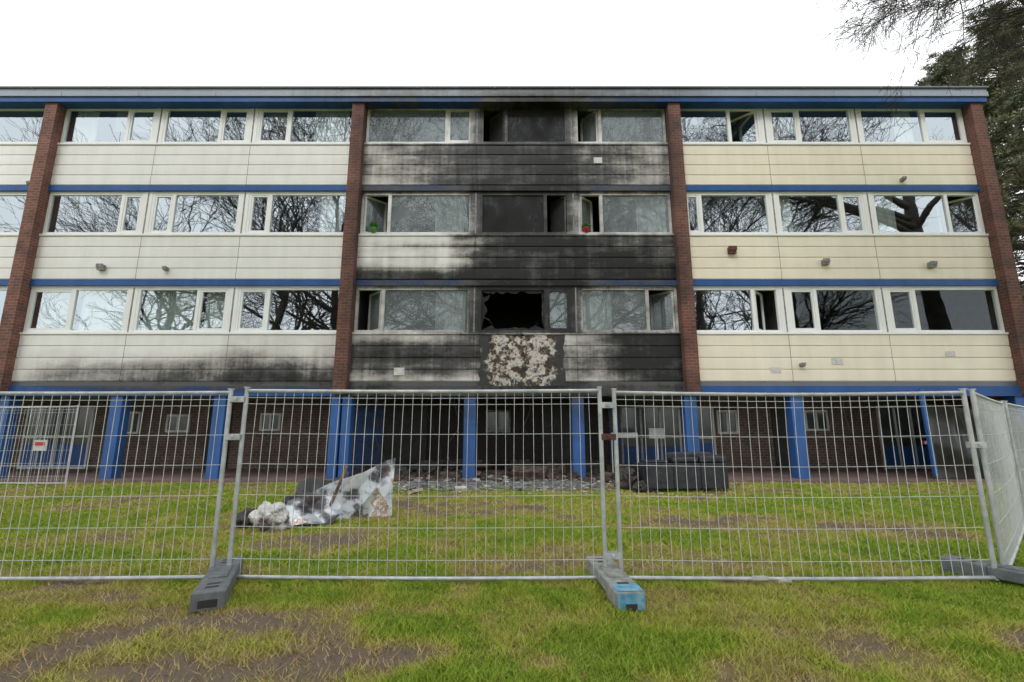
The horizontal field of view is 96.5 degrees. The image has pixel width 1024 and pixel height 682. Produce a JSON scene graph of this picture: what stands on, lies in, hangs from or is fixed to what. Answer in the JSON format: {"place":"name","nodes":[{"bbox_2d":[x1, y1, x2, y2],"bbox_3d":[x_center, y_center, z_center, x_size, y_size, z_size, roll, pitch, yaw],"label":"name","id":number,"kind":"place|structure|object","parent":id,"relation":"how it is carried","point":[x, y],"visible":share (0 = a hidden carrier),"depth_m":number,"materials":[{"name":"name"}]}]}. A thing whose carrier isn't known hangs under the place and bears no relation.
{"place":"outdoors","nodes":[
{"label":"outdoors","id":0,"kind":"place"},
{"bbox_2d":[282,490,311,504],"bbox_3d":[-3.333,2.651,7.348,0.699,0.479,0.450,0,-10,0],"label":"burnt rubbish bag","id":1,"kind":"object","parent":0,"point":[287,498],"visible":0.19,"depth_m":7.30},
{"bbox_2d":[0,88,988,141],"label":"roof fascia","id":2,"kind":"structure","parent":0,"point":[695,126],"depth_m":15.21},
{"bbox_2d":[0,109,1008,334],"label":"window posts and sills","id":3,"kind":"object","parent":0,"point":[476,332],"visible":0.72,"depth_m":13.93,"materials":[{"name":"plastic"}]},
{"bbox_2d":[2,483,1013,681],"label":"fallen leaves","id":4,"kind":"object","parent":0,"point":[523,668],"visible":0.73,"depth_m":4.98,"materials":[{"name":"brown plant"}]},
{"bbox_2d":[0,481,1023,681],"bbox_3d":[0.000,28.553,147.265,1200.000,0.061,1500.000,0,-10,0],"label":"ground","id":5,"kind":"structure","parent":0,"point":[119,671],"depth_m":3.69,"materials":[{"name":"plant"}]},
{"bbox_2d":[0,405,79,483],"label":"construction fence","id":6,"kind":"object","parent":5,"relation":"on","point":[43,482],"visible":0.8,"depth_m":11.76,"materials":[{"name":"metal"}]},
{"bbox_2d":[32,440,47,450],"bbox_3d":[-12.075,2.670,11.695,0.350,0.270,0.030,0,-10,0],"label":"warning sign","id":7,"kind":"object","parent":6,"relation":"attached to","point":[38,445],"visible":0.79,"depth_m":11.69,"materials":[{"name":"plastic"}]},
{"bbox_2d":[0,388,234,580],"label":"construction fence","id":8,"kind":"object","parent":5,"relation":"on","point":[230,392],"visible":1,"depth_m":4.57,"materials":[{"name":"metal"}]},
{"bbox_2d":[225,434,239,439],"bbox_3d":[-2.832,0.976,4.655,0.153,0.060,0.110,0,-10,0],"label":"fence clamp","id":9,"kind":"object","parent":8,"relation":"attached to","point":[232,436],"visible":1,"depth_m":4.62,"materials":[{"name":"metal"}]},
{"bbox_2d":[189,555,243,612],"bbox_3d":[-2.724,2.231,4.266,0.250,0.162,1.136,4,-11,-23],"label":"fence base block","id":10,"kind":"object","parent":5,"relation":"on","point":[212,590],"depth_m":3.92,"materials":[{"name":"plastic"}]},
{"bbox_2d":[236,507,257,527],"bbox_3d":[-3.889,2.657,6.891,0.537,0.302,0.504,8,-13,-39],"label":"burnt rubbish bag","id":11,"kind":"object","parent":5,"relation":"on","point":[241,515],"visible":0.34,"depth_m":6.70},
{"bbox_2d":[248,501,289,531],"bbox_3d":[-3.567,2.574,6.740,0.589,0.410,0.462,0,-10,0],"label":"burnt rubbish bag","id":12,"kind":"object","parent":5,"relation":"on","point":[267,515],"visible":0.88,"depth_m":6.61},
{"bbox_2d":[286,458,395,526],"bbox_3d":[-2.802,2.371,7.261,1.636,0.923,1.240,0,-10,0],"label":"burnt metal panel","id":13,"kind":"object","parent":5,"relation":"on","point":[365,489],"visible":0.88,"depth_m":7.45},
{"bbox_2d":[226,386,607,580],"bbox_3d":[-0.928,1.394,4.582,3.714,1.873,0.062,0,-10,0],"label":"construction fence","id":14,"kind":"object","parent":5,"relation":"on","point":[248,390],"visible":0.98,"depth_m":4.56,"materials":[{"name":"metal"}]},
{"bbox_2d":[394,480,599,487],"bbox_3d":[-0.400,3.655,11.691,5.600,0.075,1.648,0,-10,0],"label":"ash patch","id":15,"kind":"object","parent":5,"relation":"on","point":[576,484],"visible":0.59,"depth_m":11.57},
{"bbox_2d":[393,474,668,490],"bbox_3d":[0.068,3.618,11.702,10.689,0.149,2.747,0,-10,0],"label":"fire rubble","id":16,"kind":"object","parent":5,"relation":"on","point":[518,486],"visible":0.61,"depth_m":11.07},
{"bbox_2d":[586,556,645,610],"bbox_3d":[0.940,2.233,4.278,0.250,0.162,1.081,1,-10,-4],"label":"fence base block","id":17,"kind":"object","parent":5,"relation":"on","point":[623,589],"depth_m":3.96,"materials":[{"name":"grey concrete"}]},
{"bbox_2d":[613,467,639,489],"bbox_3d":[2.732,3.249,10.793,0.637,0.546,0.699,0,-10,0],"label":"charred cushion","id":18,"kind":"object","parent":5,"relation":"on","point":[626,483],"visible":0.6,"depth_m":10.57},
{"bbox_2d":[630,480,652,492],"bbox_3d":[2.951,3.315,10.434,0.509,0.286,0.494,0,-10,0],"label":"charred cushion","id":19,"kind":"object","parent":5,"relation":"on","point":[643,487],"visible":0.77,"depth_m":10.27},
{"bbox_2d":[634,452,728,492],"bbox_3d":[3.955,3.063,10.764,1.910,0.860,0.860,1,-10,-3],"label":"black sofa","id":20,"kind":"object","parent":5,"relation":"on","point":[661,475],"visible":0.93,"depth_m":10.35,"materials":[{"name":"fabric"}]},
{"bbox_2d":[611,388,999,580],"bbox_3d":[2.862,1.404,4.577,3.663,1.853,0.059,0,-10,0],"label":"construction fence","id":21,"kind":"object","parent":5,"relation":"on","point":[983,507],"visible":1,"depth_m":4.57,"materials":[{"name":"metal"}]},
{"bbox_2d":[600,402,614,407],"bbox_3d":[0.979,0.662,4.713,0.153,0.060,0.110,0,-10,0],"label":"fence clamp","id":22,"kind":"object","parent":21,"relation":"attached to","point":[607,404],"visible":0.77,"depth_m":4.68,"materials":[{"name":"metal"}]},
{"bbox_2d":[601,434,615,439],"bbox_3d":[0.979,0.976,4.655,0.153,0.060,0.110,0,-10,0],"label":"fence clamp","id":23,"kind":"object","parent":21,"relation":"attached to","point":[608,436],"visible":0.82,"depth_m":4.62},
{"bbox_2d":[605,551,620,559],"bbox_3d":[0.979,2.088,4.451,0.153,0.060,0.110,0,-10,0],"label":"fence clamp","id":24,"kind":"object","parent":21,"relation":"attached to","point":[612,555],"visible":0.83,"depth_m":4.42,"materials":[{"name":"metal"}]},
{"bbox_2d":[752,576,791,582],"bbox_3d":[2.495,2.286,4.382,0.370,0.065,0.010,0,-10,0],"label":"paper label","id":25,"kind":"object","parent":21,"relation":"attached to","point":[765,578],"visible":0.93,"depth_m":4.38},
{"bbox_2d":[787,0,1023,131],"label":"overhanging tree","id":26,"kind":"object","parent":5,"relation":"on","point":[891,5],"visible":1,"depth_m":10.79,"materials":[{"name":"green plant"}]},
{"bbox_2d":[918,389,938,475],"bbox_3d":[11.019,2.407,12.104,0.119,2.251,0.080,0,-10,0],"label":"leaning pole","id":27,"kind":"object","parent":5,"relation":"on","point":[925,420],"visible":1,"depth_m":12.08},
{"bbox_2d":[914,47,1023,301],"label":"pine tree","id":28,"kind":"object","parent":5,"relation":"on","point":[935,79],"visible":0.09,"depth_m":28.07,"materials":[{"name":"green plant"}]},
{"bbox_2d":[940,554,1023,584],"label":"fence base block","id":29,"kind":"object","parent":5,"relation":"on","point":[1012,573],"depth_m":4.50,"materials":[{"name":"plastic"}]},
{"bbox_2d":[943,0,1023,300],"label":"pine tree","id":30,"kind":"object","parent":5,"relation":"on","point":[1004,128],"visible":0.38,"depth_m":22.56,"materials":[{"name":"green plant"}]},
{"bbox_2d":[967,389,1023,564],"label":"construction fence","id":31,"kind":"object","parent":5,"relation":"on","point":[996,413],"visible":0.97,"depth_m":5.32,"materials":[{"name":"metal"}]},
{"bbox_2d":[965,442,987,447],"bbox_3d":[4.718,1.055,4.641,0.153,0.060,0.110,0,-10,0],"label":"fence clamp","id":32,"kind":"object","parent":31,"relation":"attached to","point":[976,444],"visible":1,"depth_m":4.61,"materials":[{"name":"metal"}]},
{"bbox_2d":[1003,401,1023,506],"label":"construction fence","id":33,"kind":"object","parent":5,"relation":"on","point":[1013,442],"visible":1,"depth_m":7.28,"materials":[{"name":"metal"}]},
{"bbox_2d":[0,469,1023,481],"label":"pavement","id":34,"kind":"structure","parent":0,"point":[302,475],"depth_m":13.50,"materials":[{"name":"concrete"}]},
{"bbox_2d":[394,463,412,475],"bbox_3d":[-3.287,3.785,13.352,0.761,0.414,0.507,0,-10,0],"label":"charred heap","id":35,"kind":"object","parent":34,"relation":"on","point":[404,470],"visible":0.38,"depth_m":13.19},
{"bbox_2d":[410,460,441,474],"bbox_3d":[-2.581,3.852,13.908,1.029,0.484,0.741,0,-10,0],"label":"charred heap","id":36,"kind":"object","parent":34,"relation":"on","point":[435,467],"visible":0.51,"depth_m":13.72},
{"bbox_2d":[440,457,462,471],"bbox_3d":[-1.919,3.929,14.430,1.194,0.522,0.844,0,-10,0],"label":"charred heap","id":37,"kind":"object","parent":34,"relation":"on","point":[454,464],"visible":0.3,"depth_m":14.18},
{"bbox_2d":[8,401,931,468],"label":"ground floor wall","id":38,"kind":"structure","parent":34,"relation":"on","point":[490,446],"depth_m":15.57,"materials":[{"name":"brown brick"}]},
{"bbox_2d":[203,403,790,468],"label":"burnt openings","id":39,"kind":"object","parent":38,"relation":"attached to","point":[550,425],"visible":0.52,"depth_m":15.54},
{"bbox_2d":[16,406,931,468],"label":"ground floor frames","id":40,"kind":"structure","parent":34,"relation":"on","point":[89,436],"depth_m":15.55,"materials":[{"name":"paint"}]},
{"bbox_2d":[24,408,927,445],"bbox_3d":[-2.900,3.257,15.530,34.140,2.040,0.015,0,-10,0],"label":"ground floor glass","id":41,"kind":"object","parent":40,"relation":"on","point":[630,426],"visible":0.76,"depth_m":15.60,"materials":[{"name":"glass"}]},
{"bbox_2d":[19,407,930,468],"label":"blue doors","id":42,"kind":"structure","parent":34,"relation":"on","point":[368,441],"depth_m":15.42,"materials":[{"name":"paint"}]},
{"bbox_2d":[351,460,634,481],"bbox_3d":[-0.338,3.874,13.698,8.834,0.493,3.647,0,-10,0],"label":"charred debris","id":43,"kind":"object","parent":34,"relation":"on","point":[540,472],"visible":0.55,"depth_m":12.71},
{"bbox_2d":[0,103,1023,394],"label":"brick piers","id":44,"kind":"structure","parent":34,"relation":"on","point":[16,303],"depth_m":13.70,"materials":[{"name":"brick"}]},
{"bbox_2d":[0,97,1023,396],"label":"blue bands","id":45,"kind":"object","parent":44,"relation":"attached to","point":[492,103],"visible":0.94,"depth_m":14.20,"materials":[{"name":"paint"}]},
{"bbox_2d":[11,382,1016,385],"bbox_3d":[-4.700,1.262,13.326,39.200,0.128,0.330,0,-10,0],"label":"base strip","id":46,"kind":"object","parent":44,"relation":"attached to","point":[476,384],"visible":0.73,"depth_m":13.16,"materials":[{"name":"paint"}]},
{"bbox_2d":[11,335,125,381],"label":"cladding panels","id":47,"kind":"object","parent":46,"relation":"on","point":[69,358],"visible":1,"depth_m":13.27,"materials":[{"name":"plastic"}]},
{"bbox_2d":[120,335,227,381],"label":"cladding panels","id":48,"kind":"object","parent":46,"relation":"on","point":[174,358],"visible":1,"depth_m":13.27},
{"bbox_2d":[224,335,335,381],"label":"cladding panels","id":49,"kind":"object","parent":46,"relation":"on","point":[279,358],"visible":0.96,"depth_m":13.27,"materials":[{"name":"plastic"}]},
{"bbox_2d":[349,335,473,381],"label":"cladding panels","id":50,"kind":"object","parent":46,"relation":"on","point":[423,358],"visible":1,"depth_m":13.27,"materials":[{"name":"plastic"}]},
{"bbox_2d":[119,146,895,381],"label":"wall","id":51,"kind":"structure","parent":46,"relation":"on","point":[474,276],"depth_m":13.85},
{"bbox_2d":[26,176,937,366],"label":"wall vents","id":52,"kind":"object","parent":51,"relation":"attached to","point":[824,262],"depth_m":13.67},
{"bbox_2d":[0,109,1004,331],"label":"window frames","id":53,"kind":"structure","parent":51,"relation":"attached to","point":[75,292],"depth_m":14.10,"materials":[{"name":"plastic"}]},
{"bbox_2d":[0,236,17,279],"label":"cladding panels","id":54,"kind":"object","parent":53,"relation":"attached to","point":[8,244],"visible":0.58,"depth_m":13.85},
{"bbox_2d":[0,145,36,184],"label":"cladding panels","id":55,"kind":"object","parent":53,"relation":"attached to","point":[16,163],"visible":0.76,"depth_m":14.40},
{"bbox_2d":[37,292,70,327],"bbox_3d":[-13.700,-0.888,13.746,1.000,1.350,0.060,0,-10,0],"label":"window glass pane","id":56,"kind":"object","parent":53,"relation":"hanging from","point":[54,309],"visible":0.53,"depth_m":13.76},
{"bbox_2d":[73,112,99,141],"bbox_3d":[-13.850,-6.918,14.852,0.700,1.350,0.059,0,-10,0],"label":"curtain","id":57,"kind":"object","parent":53,"relation":"hanging from","point":[86,126],"visible":0.69,"depth_m":14.86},
{"bbox_2d":[32,236,141,279],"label":"cladding panels","id":58,"kind":"object","parent":53,"relation":"attached to","point":[68,257],"visible":0.98,"depth_m":13.84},
{"bbox_2d":[78,291,126,329],"bbox_3d":[-12.250,-0.888,13.746,1.400,1.350,0.060,0,-10,0],"label":"window glass pane","id":59,"kind":"object","parent":53,"relation":"hanging from","point":[102,310],"visible":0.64,"depth_m":13.75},
{"bbox_2d":[50,145,155,184],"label":"cladding panels","id":60,"kind":"object","parent":53,"relation":"attached to","point":[103,165],"visible":1,"depth_m":14.38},
{"bbox_2d":[114,112,153,131],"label":"curtain","id":61,"kind":"object","parent":53,"relation":"hanging from","point":[143,122],"visible":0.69,"depth_m":14.88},
{"bbox_2d":[141,291,196,329],"bbox_3d":[-10.275,-0.888,13.746,1.550,1.350,0.060,0,-10,0],"label":"window glass pane","id":62,"kind":"object","parent":53,"relation":"hanging from","point":[169,310],"visible":0.73,"depth_m":13.75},
{"bbox_2d":[136,236,239,279],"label":"cladding panels","id":63,"kind":"object","parent":53,"relation":"attached to","point":[197,257],"visible":1,"depth_m":13.84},
{"bbox_2d":[150,145,250,184],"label":"cladding panels","id":64,"kind":"object","parent":53,"relation":"attached to","point":[200,164],"visible":1,"depth_m":14.38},
{"bbox_2d":[203,292,225,327],"bbox_3d":[-8.875,-0.888,13.746,0.650,1.350,0.060,0,-10,0],"label":"curtain","id":65,"kind":"object","parent":53,"relation":"hanging from","point":[214,311],"visible":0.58,"depth_m":13.75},
{"bbox_2d":[264,113,287,125],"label":"curtain","id":66,"kind":"object","parent":53,"relation":"hanging from","point":[275,119],"visible":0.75,"depth_m":14.90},
{"bbox_2d":[236,236,342,279],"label":"cladding panels","id":67,"kind":"object","parent":53,"relation":"attached to","point":[289,257],"visible":0.98,"depth_m":13.82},
{"bbox_2d":[246,145,348,184],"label":"cladding panels","id":68,"kind":"object","parent":53,"relation":"attached to","point":[298,165],"visible":0.96,"depth_m":14.38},
{"bbox_2d":[313,112,349,141],"bbox_3d":[-5.850,-6.917,14.853,1.100,1.350,0.060,0,-10,0],"label":"curtain","id":69,"kind":"object","parent":53,"relation":"hanging from","point":[331,126],"visible":0.69,"depth_m":14.86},
{"bbox_2d":[319,197,343,231],"bbox_3d":[-5.650,-3.903,14.300,0.700,1.350,0.060,0,-10,0],"label":"curtain","id":70,"kind":"object","parent":53,"relation":"hanging from","point":[331,214],"visible":0.84,"depth_m":14.31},
{"bbox_2d":[356,236,474,279],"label":"cladding panels","id":71,"kind":"object","parent":53,"relation":"attached to","point":[416,258],"visible":1,"depth_m":13.82,"materials":[{"name":"plastic"}]},
{"bbox_2d":[362,145,476,184],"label":"cladding panels","id":72,"kind":"object","parent":53,"relation":"attached to","point":[419,164],"visible":1,"depth_m":14.38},
{"bbox_2d":[435,197,463,231],"bbox_3d":[-1.950,-3.903,14.299,0.900,1.350,0.060,0,-10,0],"label":"curtain","id":73,"kind":"object","parent":53,"relation":"hanging from","point":[455,225],"visible":0.44,"depth_m":14.26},
{"bbox_2d":[443,291,465,329],"bbox_3d":[-1.850,-0.888,13.746,0.900,1.350,0.060,0,-10,0],"label":"curtain","id":74,"kind":"object","parent":53,"relation":"hanging from","point":[460,296],"visible":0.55,"depth_m":13.78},
{"bbox_2d":[0,112,997,329],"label":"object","id":75,"kind":"object","parent":53,"relation":"attached to","point":[715,310],"visible":0.19,"depth_m":15.49,"materials":[{"name":"glass"}]},
{"bbox_2d":[127,108,888,331],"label":"frame joints","id":76,"kind":"object","parent":53,"relation":"attached to","point":[475,224],"visible":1,"depth_m":14.07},
{"bbox_2d":[365,110,672,329],"bbox_3d":[0.130,-3.851,14.390,9.430,7.279,0.477,0,-10,0],"label":"window","id":77,"kind":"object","parent":53,"relation":"attached to","point":[384,126],"visible":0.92,"depth_m":14.19,"materials":[{"name":"grey glass"}]},
{"bbox_2d":[481,110,564,329],"bbox_3d":[0.390,-3.857,14.360,2.610,7.279,0.416,0,-10,0],"label":"burnt-out window","id":78,"kind":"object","parent":53,"relation":"attached to","point":[512,213],"visible":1,"depth_m":14.24,"materials":[{"name":"black glass"}]},
{"bbox_2d":[476,145,572,184],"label":"cladding panels","id":79,"kind":"object","parent":53,"relation":"attached to","point":[524,164],"visible":1,"depth_m":14.38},
{"bbox_2d":[475,236,574,279],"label":"cladding panels","id":80,"kind":"object","parent":53,"relation":"attached to","point":[524,258],"visible":1,"depth_m":13.82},
{"bbox_2d":[583,303,612,329],"bbox_3d":[2.575,-0.888,13.746,0.850,1.350,0.059,0,-10,0],"label":"curtain","id":81,"kind":"object","parent":53,"relation":"hanging from","point":[598,320],"visible":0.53,"depth_m":13.71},
{"bbox_2d":[572,145,669,184],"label":"cladding panels","id":82,"kind":"object","parent":53,"relation":"attached to","point":[634,165],"visible":1,"depth_m":14.38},
{"bbox_2d":[574,236,675,279],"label":"cladding panels","id":83,"kind":"object","parent":53,"relation":"attached to","point":[624,257],"visible":1,"depth_m":13.82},
{"bbox_2d":[604,112,655,123],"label":"curtain","id":84,"kind":"object","parent":53,"relation":"hanging from","point":[609,117],"visible":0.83,"depth_m":14.91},
{"bbox_2d":[635,197,666,231],"bbox_3d":[4.350,-3.903,14.299,0.900,1.350,0.060,0,-10,0],"label":"curtain","id":85,"kind":"object","parent":53,"relation":"hanging from","point":[657,215],"visible":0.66,"depth_m":14.32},
{"bbox_2d":[394,157,955,374],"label":"repair patches","id":86,"kind":"object","parent":53,"relation":"attached to","point":[398,371],"visible":1,"depth_m":13.24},
{"bbox_2d":[683,145,770,184],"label":"cladding panels","id":87,"kind":"object","parent":53,"relation":"attached to","point":[726,164],"visible":0.98,"depth_m":14.38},
{"bbox_2d":[690,236,781,279],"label":"cladding panels","id":88,"kind":"object","parent":53,"relation":"attached to","point":[755,258],"visible":0.94,"depth_m":13.82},
{"bbox_2d":[771,113,789,138],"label":"curtain","id":89,"kind":"object","parent":53,"relation":"hanging from","point":[780,124],"visible":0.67,"depth_m":14.86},
{"bbox_2d":[779,197,792,231],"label":"curtain","id":90,"kind":"object","parent":53,"relation":"hanging from","point":[786,216],"visible":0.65,"depth_m":14.30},
{"bbox_2d":[767,145,865,184],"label":"cladding panels","id":91,"kind":"object","parent":53,"relation":"attached to","point":[816,164],"visible":1,"depth_m":14.38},
{"bbox_2d":[778,236,879,279],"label":"cladding panels","id":92,"kind":"object","parent":53,"relation":"attached to","point":[850,257],"visible":1,"depth_m":13.84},
{"bbox_2d":[874,197,896,231],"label":"curtain","id":93,"kind":"object","parent":53,"relation":"hanging from","point":[885,214],"visible":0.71,"depth_m":14.31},
{"bbox_2d":[891,112,913,141],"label":"curtain","id":94,"kind":"object","parent":53,"relation":"hanging from","point":[904,133],"visible":0.68,"depth_m":14.85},
{"bbox_2d":[860,145,976,184],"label":"cladding panels","id":95,"kind":"object","parent":53,"relation":"attached to","point":[923,164],"visible":1,"depth_m":14.39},
{"bbox_2d":[874,236,995,279],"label":"cladding panels","id":96,"kind":"object","parent":53,"relation":"attached to","point":[954,257],"visible":1,"depth_m":13.84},
{"bbox_2d":[473,335,577,381],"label":"cladding panels","id":97,"kind":"object","parent":46,"relation":"on","point":[570,357],"visible":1,"depth_m":13.27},
{"bbox_2d":[477,335,565,385],"bbox_3d":[0.301,0.639,13.230,2.594,1.680,0.025,0,-10,0],"label":"charred panel","id":98,"kind":"object","parent":97,"relation":"attached to","point":[521,360],"visible":0.95,"depth_m":13.24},
{"bbox_2d":[577,335,682,381],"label":"cladding panels","id":99,"kind":"object","parent":46,"relation":"on","point":[629,358],"visible":1,"depth_m":13.27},
{"bbox_2d":[697,335,792,381],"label":"cladding panels","id":100,"kind":"object","parent":46,"relation":"on","point":[738,358],"visible":0.94,"depth_m":13.27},
{"bbox_2d":[789,335,895,381],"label":"cladding panels","id":101,"kind":"object","parent":46,"relation":"on","point":[867,358],"visible":1,"depth_m":13.27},
{"bbox_2d":[889,335,1015,381],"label":"cladding panels","id":102,"kind":"object","parent":46,"relation":"on","point":[976,358],"visible":1,"depth_m":13.27,"materials":[{"name":"plastic"}]},
{"bbox_2d":[0,396,1023,478],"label":"blue columns","id":103,"kind":"structure","parent":34,"relation":"on","point":[469,450],"depth_m":12.93,"materials":[{"name":"paint"}]},
{"bbox_2d":[506,459,533,471],"bbox_3d":[0.269,3.938,14.341,1.004,0.472,0.700,0,-10,0],"label":"charred heap","id":104,"kind":"object","parent":34,"relation":"on","point":[509,468],"visible":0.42,"depth_m":14.22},
{"bbox_2d":[393,475,662,494],"bbox_3d":[-0.396,3.694,12.190,7.664,0.157,4.857,0,-10,0],"label":"white debris","id":105,"kind":"object","parent":34,"relation":"on","point":[460,489],"visible":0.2,"depth_m":10.36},
{"bbox_2d":[585,459,599,473],"bbox_3d":[2.390,3.890,14.127,0.982,0.488,0.714,0,-10,0],"label":"charred heap","id":106,"kind":"object","parent":34,"relation":"on","point":[593,465],"visible":0.34,"depth_m":13.88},
{"bbox_2d":[611,428,663,472],"bbox_3d":[3.800,3.310,13.743,1.600,1.350,0.030,0,-10,0],"label":"notice board","id":107,"kind":"object","parent":34,"relation":"on","point":[658,431],"visible":0.63,"depth_m":13.81,"materials":[{"name":"white metal"}]},
{"bbox_2d":[926,404,1023,478],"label":"brick wall","id":108,"kind":"structure","parent":34,"relation":"on","point":[946,443],"depth_m":12.69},
{"bbox_2d":[0,0,1023,285],"label":"sky","id":109,"kind":"structure","parent":0,"point":[43,42],"materials":[{"name":"white"}]},
{"bbox_2d":[357,118,671,329],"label":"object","id":110,"kind":"object","parent":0,"point":[421,309],"visible":0.06,"depth_m":16.07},
{"bbox_2d":[484,197,565,328],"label":"burnt interiors","id":111,"kind":"object","parent":110,"relation":"on","point":[521,309],"visible":0.01,"depth_m":16.95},
{"bbox_2d":[932,397,1002,410],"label":"end walls","id":112,"kind":"structure","parent":0,"point":[950,402],"depth_m":14.88,"materials":[{"name":"brick"}]},
{"bbox_2d":[0,86,988,95],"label":"roof edge trim","id":113,"kind":"structure","parent":112,"relation":"on","point":[491,87],"depth_m":14.46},
{"bbox_2d":[21,397,1000,400],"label":"soffit","id":114,"kind":"structure","parent":112,"relation":"attached to","point":[507,399],"depth_m":14.09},
{"bbox_2d":[374,396,975,475],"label":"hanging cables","id":115,"kind":"object","parent":114,"relation":"hanging from","point":[612,432],"visible":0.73,"depth_m":13.19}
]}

